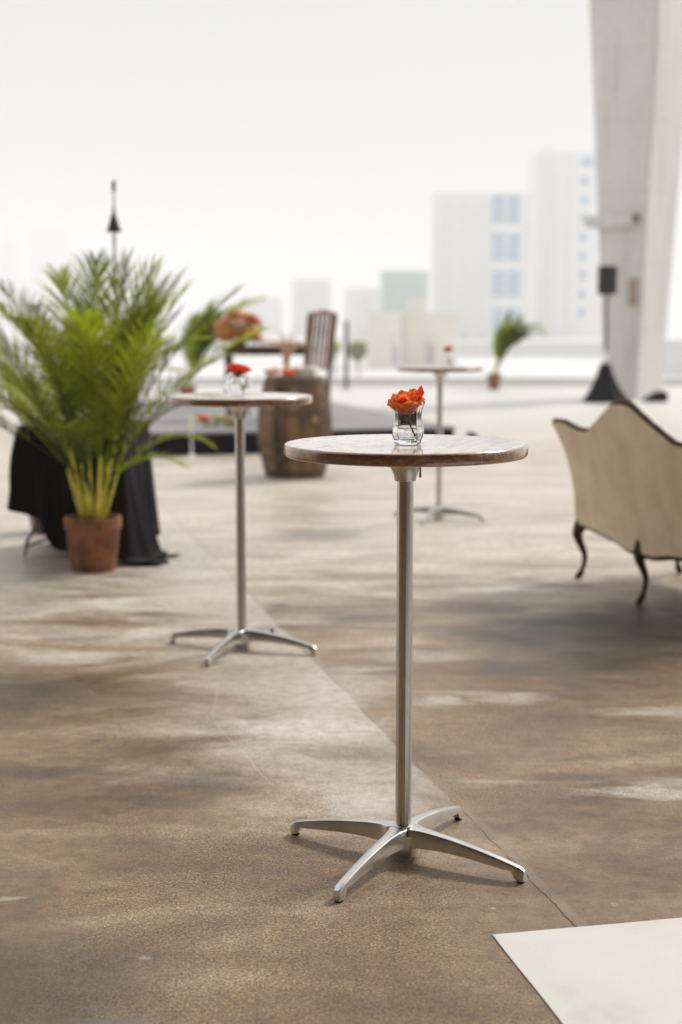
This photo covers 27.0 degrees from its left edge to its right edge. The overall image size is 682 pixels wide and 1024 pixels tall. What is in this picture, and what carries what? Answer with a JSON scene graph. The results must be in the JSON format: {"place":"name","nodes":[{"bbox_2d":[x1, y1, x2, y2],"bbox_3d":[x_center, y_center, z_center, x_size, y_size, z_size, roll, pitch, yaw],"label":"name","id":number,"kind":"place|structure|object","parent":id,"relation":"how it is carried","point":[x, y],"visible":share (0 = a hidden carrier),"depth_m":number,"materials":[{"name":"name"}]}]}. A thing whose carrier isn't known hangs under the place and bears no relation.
{"place":"outdoors","nodes":[
{"label":"outdoors","id":0,"kind":"place"},
{"bbox_2d":[0,241,28,329],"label":"faint tower","id":1,"kind":"structure","parent":0,"point":[14,262],"depth_m":1875.84,"materials":[{"name":"white"}]},
{"bbox_2d":[25,230,77,329],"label":"faint tower","id":2,"kind":"structure","parent":0,"point":[55,249],"depth_m":1971.71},
{"bbox_2d":[0,342,317,353],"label":"railing","id":3,"kind":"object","parent":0,"point":[212,348],"depth_m":357.69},
{"bbox_2d":[187,418,195,456],"bbox_3d":[-1.555,-0.782,14.774,0.094,0.412,0.094,0,8,0],"label":"candle stand","id":4,"kind":"object","parent":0,"point":[191,430],"visible":0.99,"depth_m":14.76,"materials":[{"name":"white paint"}]},
{"bbox_2d":[0,386,681,1023],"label":"floor","id":5,"kind":"structure","parent":0,"point":[160,792],"depth_m":4.67,"materials":[{"name":"concrete"}]},
{"bbox_2d":[22,518,46,556],"bbox_3d":[-1.537,-0.148,8.555,0.639,0.760,0.630,1,8,6],"label":"folding table","id":6,"kind":"object","parent":5,"relation":"on","point":[27,544],"visible":0.16,"depth_m":8.34,"materials":[{"name":"metal"}]},
{"bbox_2d":[7,419,180,563],"bbox_3d":[-1.425,-0.139,8.485,0.985,0.781,0.909,1,8,6],"label":"tablecloth","id":7,"kind":"object","parent":6,"relation":"on","point":[40,490],"visible":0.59,"depth_m":8.21,"materials":[{"name":"black fabric"}]},
{"bbox_2d":[0,252,182,533],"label":"potted palm","id":8,"kind":"object","parent":5,"relation":"on","point":[35,308],"visible":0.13,"depth_m":9.32,"materials":[{"name":"plant"}]},
{"bbox_2d":[106,180,120,331],"bbox_3d":[-1.530,-1.074,9.693,0.100,2.320,0.100,0,8,0],"label":"garden torch","id":9,"kind":"object","parent":5,"relation":"on","point":[113,226],"visible":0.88,"depth_m":9.56,"materials":[{"name":"grey metal"}]},
{"bbox_2d":[0,246,270,572],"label":"potted palm","id":10,"kind":"object","parent":5,"relation":"on","point":[107,395],"visible":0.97,"depth_m":7.76,"materials":[{"name":"plant"}]},
{"bbox_2d":[178,296,266,393],"bbox_3d":[-2.007,-2.754,24.168,1.610,1.868,0.881,0,8,0],"label":"potted palm","id":11,"kind":"object","parent":5,"relation":"on","point":[206,327],"visible":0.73,"depth_m":24.01,"materials":[{"name":"plant"}]},
{"bbox_2d":[166,392,316,665],"bbox_3d":[-0.420,0.048,5.957,0.604,1.070,0.604,-6,9,-37],"label":"bistro table","id":12,"kind":"object","parent":5,"relation":"on","point":[242,634],"visible":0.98,"depth_m":5.92,"materials":[{"name":"metal"}]},
{"bbox_2d":[224,372,250,395],"bbox_3d":[-0.425,-0.526,5.841,0.113,0.097,0.113,0,8,0],"label":"glass vase","id":13,"kind":"object","parent":12,"relation":"on","point":[237,384],"visible":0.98,"depth_m":5.80,"materials":[{"name":"white"}]},
{"bbox_2d":[226,363,251,373],"bbox_3d":[-0.419,-0.551,5.835,0.109,0.123,0.111,0,8,0],"label":"rose","id":14,"kind":"object","parent":13,"relation":"in","point":[238,368],"visible":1,"depth_m":5.80,"materials":[{"name":"red plant"}]},
{"bbox_2d":[130,400,455,455],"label":"stage platform","id":15,"kind":"structure","parent":5,"relation":"on","point":[350,420],"depth_m":15.57,"materials":[{"name":"black fabric"}]},
{"bbox_2d":[196,411,234,427],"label":"stage flowers","id":16,"kind":"object","parent":15,"relation":"on","point":[206,419],"visible":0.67,"depth_m":15.56,"materials":[{"name":"orange plant"}]},
{"bbox_2d":[222,345,312,417],"bbox_3d":[-0.865,-1.547,16.943,1.060,0.862,0.620,0,8,0],"label":"head table","id":17,"kind":"object","parent":15,"relation":"on","point":[260,350],"visible":0.33,"depth_m":16.61,"materials":[{"name":"brown wood"}]},
{"bbox_2d":[212,310,281,346],"bbox_3d":[-1.136,-2.156,16.750,0.804,0.438,0.619,6,9,37],"label":"flower arrangement","id":18,"kind":"object","parent":17,"relation":"on","point":[235,322],"visible":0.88,"depth_m":16.66,"materials":[{"name":"orange plant"}]},
{"bbox_2d":[286,341,304,345],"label":"table flowers","id":19,"kind":"object","parent":17,"relation":"on","point":[301,343],"visible":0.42,"depth_m":16.73,"materials":[{"name":"pink plant"}]},
{"bbox_2d":[304,309,337,406],"bbox_3d":[-0.400,-1.666,16.240,0.562,1.283,0.520,6,9,38],"label":"back chair","id":20,"kind":"object","parent":15,"relation":"on","point":[309,337],"visible":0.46,"depth_m":16.08,"materials":[{"name":"wood"}]},
{"bbox_2d":[258,376,331,479],"bbox_3d":[-0.415,-0.766,12.790,0.669,0.900,0.670,0,8,0],"label":"wooden barrel","id":21,"kind":"object","parent":5,"relation":"on","point":[279,427],"visible":0.68,"depth_m":12.54,"materials":[{"name":"brown wood"}]},
{"bbox_2d":[264,367,295,377],"bbox_3d":[-0.542,-1.224,12.635,0.294,0.119,0.279,0,8,0],"label":"flower garland","id":22,"kind":"object","parent":21,"relation":"on","point":[285,371],"visible":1,"depth_m":12.60,"materials":[{"name":"orange plant"}]},
{"bbox_2d":[278,329,298,377],"bbox_3d":[-0.469,-1.419,12.767,0.181,0.451,0.217,0,8,0],"label":"flared vase","id":23,"kind":"object","parent":21,"relation":"on","point":[287,348],"visible":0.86,"depth_m":12.73,"materials":[{"name":"pink glass"}]},
{"bbox_2d":[289,367,319,377],"bbox_3d":[-0.329,-1.241,12.711,0.241,0.112,0.209,2,8,12],"label":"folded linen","id":24,"kind":"object","parent":21,"relation":"on","point":[300,372],"visible":0.8,"depth_m":12.62,"materials":[{"name":"beige fabric"}]},
{"bbox_2d":[1,376,681,385],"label":"parapet wall","id":25,"kind":"structure","parent":5,"relation":"on","point":[448,381],"depth_m":31.64,"materials":[{"name":"white concrete"}]},
{"bbox_2d":[342,321,350,388],"bbox_3d":[0.115,-3.364,30.421,0.200,1.445,0.200,0,8,0],"label":"metal post","id":26,"kind":"object","parent":5,"relation":"on","point":[346,354],"visible":1,"depth_m":30.39,"materials":[{"name":"white metal"}]},
{"bbox_2d":[284,434,527,902],"bbox_3d":[0.160,0.359,3.596,0.604,1.070,0.604,-3,8,-22],"label":"bistro table","id":27,"kind":"object","parent":5,"relation":"on","point":[404,834],"visible":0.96,"depth_m":3.56,"materials":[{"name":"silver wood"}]},
{"bbox_2d":[391,400,424,444],"bbox_3d":[0.164,-0.220,3.483,0.084,0.106,0.084,-2,8,-11],"label":"glass vase","id":28,"kind":"object","parent":27,"relation":"on","point":[407,427],"visible":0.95,"depth_m":3.45,"materials":[{"name":"white"}]},
{"bbox_2d":[387,386,426,409],"bbox_3d":[0.161,-0.242,3.474,0.097,0.132,0.089,0,8,0],"label":"rose","id":29,"kind":"object","parent":28,"relation":"in","point":[410,396],"visible":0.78,"depth_m":3.45,"materials":[{"name":"orange plant"}]},
{"bbox_2d":[394,366,484,524],"bbox_3d":[0.690,-0.481,9.973,0.604,1.070,0.604,-5,9,-33],"label":"bistro table","id":30,"kind":"object","parent":5,"relation":"on","point":[439,510],"visible":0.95,"depth_m":9.93,"materials":[{"name":"metal"}]},
{"bbox_2d":[443,351,454,366],"bbox_3d":[0.748,-1.062,9.876,0.084,0.106,0.084,-2,8,-11],"label":"glass vase","id":31,"kind":"object","parent":30,"relation":"on","point":[448,360],"visible":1,"depth_m":9.85,"materials":[{"name":"white"}]},
{"bbox_2d":[443,346,452,351],"bbox_3d":[0.744,-1.091,9.871,0.078,0.125,0.076,0,8,0],"label":"rose","id":32,"kind":"object","parent":31,"relation":"on","point":[448,348],"visible":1,"depth_m":9.85,"materials":[{"name":"red plant"}]},
{"bbox_2d":[487,309,547,388],"bbox_3d":[3.748,-3.458,30.151,1.296,1.701,0.796,0,8,0],"label":"potted palm","id":33,"kind":"object","parent":5,"relation":"on","point":[507,337],"visible":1,"depth_m":29.98,"materials":[{"name":"plant"}]},
{"bbox_2d":[493,918,681,1023],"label":"floor mat","id":34,"kind":"object","parent":5,"relation":"on","point":[626,973],"visible":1,"depth_m":3.02,"materials":[{"name":"white plastic"}]},
{"bbox_2d":[582,298,623,402],"bbox_3d":[4.693,-2.877,25.049,0.866,1.877,0.897,0,8,0],"label":"speaker stand","id":35,"kind":"object","parent":5,"relation":"on","point":[605,388],"visible":0.95,"depth_m":24.94,"materials":[{"name":"black fabric"}]},
{"bbox_2d":[597,266,616,297],"bbox_3d":[4.661,-4.026,24.882,0.270,0.545,0.270,-1,8,-10],"label":"loudspeaker","id":36,"kind":"object","parent":35,"relation":"on","point":[607,282],"visible":1,"depth_m":24.76,"materials":[{"name":"black plastic"}]},
{"bbox_2d":[551,395,681,604],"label":"settee","id":37,"kind":"object","parent":5,"relation":"on","point":[624,455],"visible":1,"depth_m":6.92,"materials":[{"name":"fabric"}]},
{"bbox_2d":[585,0,681,399],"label":"concrete pylon","id":38,"kind":"object","parent":5,"relation":"on","point":[636,47],"visible":0.99,"depth_m":25.70,"materials":[{"name":"white concrete"}]},
{"bbox_2d":[641,390,667,401],"bbox_3d":[5.586,-2.065,25.347,0.408,0.187,0.340,0,8,0],"label":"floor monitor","id":39,"kind":"object","parent":5,"relation":"on","point":[659,396],"visible":1,"depth_m":25.19,"materials":[{"name":"black plastic"}]},
{"bbox_2d":[0,329,681,375],"bbox_3d":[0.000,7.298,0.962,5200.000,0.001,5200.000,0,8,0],"label":"ground","id":40,"kind":"structure","parent":0,"point":[258,365],"depth_m":271.56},
{"bbox_2d":[239,298,281,335],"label":"apartment block","id":41,"kind":"structure","parent":40,"relation":"on","point":[268,312],"depth_m":891.30,"materials":[{"name":"white concrete"}]},
{"bbox_2d":[292,280,331,335],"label":"apartment block","id":42,"kind":"structure","parent":40,"relation":"on","point":[308,296],"depth_m":890.12,"materials":[{"name":"white concrete"}]},
{"bbox_2d":[325,339,342,375],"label":"tree","id":43,"kind":"object","parent":40,"relation":"on","point":[338,347],"visible":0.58,"depth_m":158.71,"materials":[{"name":"green plant"}]},
{"bbox_2d":[348,339,368,375],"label":"tree","id":44,"kind":"object","parent":40,"relation":"on","point":[357,350],"visible":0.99,"depth_m":163.54,"materials":[{"name":"green plant"}]},
{"bbox_2d":[344,288,379,338],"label":"apartment block","id":45,"kind":"structure","parent":40,"relation":"on","point":[359,302],"depth_m":752.18,"materials":[{"name":"white concrete"}]},
{"bbox_2d":[380,271,428,311],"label":"office block","id":46,"kind":"structure","parent":40,"relation":"on","point":[398,289],"depth_m":612.36,"materials":[{"name":"green glass"}]},
{"bbox_2d":[0,0,681,328],"label":"sky","id":47,"kind":"structure","parent":0,"point":[265,145],"materials":[{"name":"white"}]},
{"bbox_2d":[366,311,401,368],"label":"cream building","id":48,"kind":"structure","parent":0,"point":[383,339],"depth_m":238.25,"materials":[{"name":"beige concrete"}]},
{"bbox_2d":[400,298,458,365],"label":"cream building","id":49,"kind":"structure","parent":0,"point":[426,337],"depth_m":248.19,"materials":[{"name":"white concrete"}]},
{"bbox_2d":[465,432,477,435],"bbox_3d":[1.431,-0.783,15.578,0.100,0.185,0.167,-2,8,-11],"label":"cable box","id":50,"kind":"object","parent":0,"point":[471,434],"visible":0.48,"depth_m":15.52,"materials":[{"name":"black plastic"}]},
{"bbox_2d":[431,192,531,339],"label":"residential tower","id":51,"kind":"structure","parent":0,"point":[480,254],"depth_m":689.65,"materials":[{"name":"white concrete"}]},
{"bbox_2d":[492,196,518,222],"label":"window","id":52,"kind":"structure","parent":51,"relation":"in","point":[505,209],"depth_m":686.40,"materials":[{"name":"blue glass"}]},
{"bbox_2d":[492,233,518,259],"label":"window","id":53,"kind":"structure","parent":51,"relation":"in","point":[505,246],"depth_m":688.75,"materials":[{"name":"blue glass"}]},
{"bbox_2d":[492,271,518,296],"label":"window","id":54,"kind":"structure","parent":51,"relation":"in","point":[504,283],"depth_m":691.10,"materials":[{"name":"blue glass"}]},
{"bbox_2d":[492,308,518,331],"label":"window","id":55,"kind":"structure","parent":51,"relation":"in","point":[497,313],"depth_m":693.13,"materials":[{"name":"blue glass"}]},
{"bbox_2d":[457,341,602,356],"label":"white building","id":56,"kind":"structure","parent":0,"point":[539,349],"depth_m":327.92,"materials":[{"name":"white concrete"}]},
{"bbox_2d":[528,147,602,338],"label":"residential tower","id":57,"kind":"structure","parent":0,"point":[564,300],"depth_m":748.71,"materials":[{"name":"white concrete"}]},
{"bbox_2d":[578,290,584,297],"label":"window","id":58,"kind":"structure","parent":57,"relation":"in","point":[581,294],"depth_m":751.10,"materials":[{"name":"blue glass"}]},
{"bbox_2d":[578,309,584,316],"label":"window","id":59,"kind":"structure","parent":57,"relation":"in","point":[581,312],"depth_m":752.39,"materials":[{"name":"blue glass"}]},
{"bbox_2d":[579,252,585,260],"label":"window","id":60,"kind":"structure","parent":57,"relation":"in","point":[582,255],"depth_m":748.54,"materials":[{"name":"blue glass"}]},
{"bbox_2d":[579,271,585,278],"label":"window","id":61,"kind":"structure","parent":57,"relation":"in","point":[582,274],"depth_m":749.82,"materials":[{"name":"blue glass"}]},
{"bbox_2d":[580,215,586,222],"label":"window","id":62,"kind":"structure","parent":57,"relation":"in","point":[582,217],"depth_m":745.99,"materials":[{"name":"blue glass"}]},
{"bbox_2d":[580,233,586,241],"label":"window","id":63,"kind":"structure","parent":57,"relation":"in","point":[583,236],"depth_m":747.26,"materials":[{"name":"blue glass"}]},
{"bbox_2d":[581,177,587,184],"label":"window","id":64,"kind":"structure","parent":57,"relation":"in","point":[584,180],"depth_m":743.44,"materials":[{"name":"blue glass"}]},
{"bbox_2d":[581,196,587,203],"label":"window","id":65,"kind":"structure","parent":57,"relation":"in","point":[584,199],"depth_m":744.71,"materials":[{"name":"blue glass"}]},
{"bbox_2d":[582,158,593,165],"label":"window","id":66,"kind":"structure","parent":57,"relation":"in","point":[585,161],"depth_m":742.17,"materials":[{"name":"blue glass"}]},
{"bbox_2d":[663,338,681,375],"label":"white building","id":67,"kind":"structure","parent":0,"point":[672,366],"depth_m":198.94,"materials":[{"name":"white concrete"}]}
]}

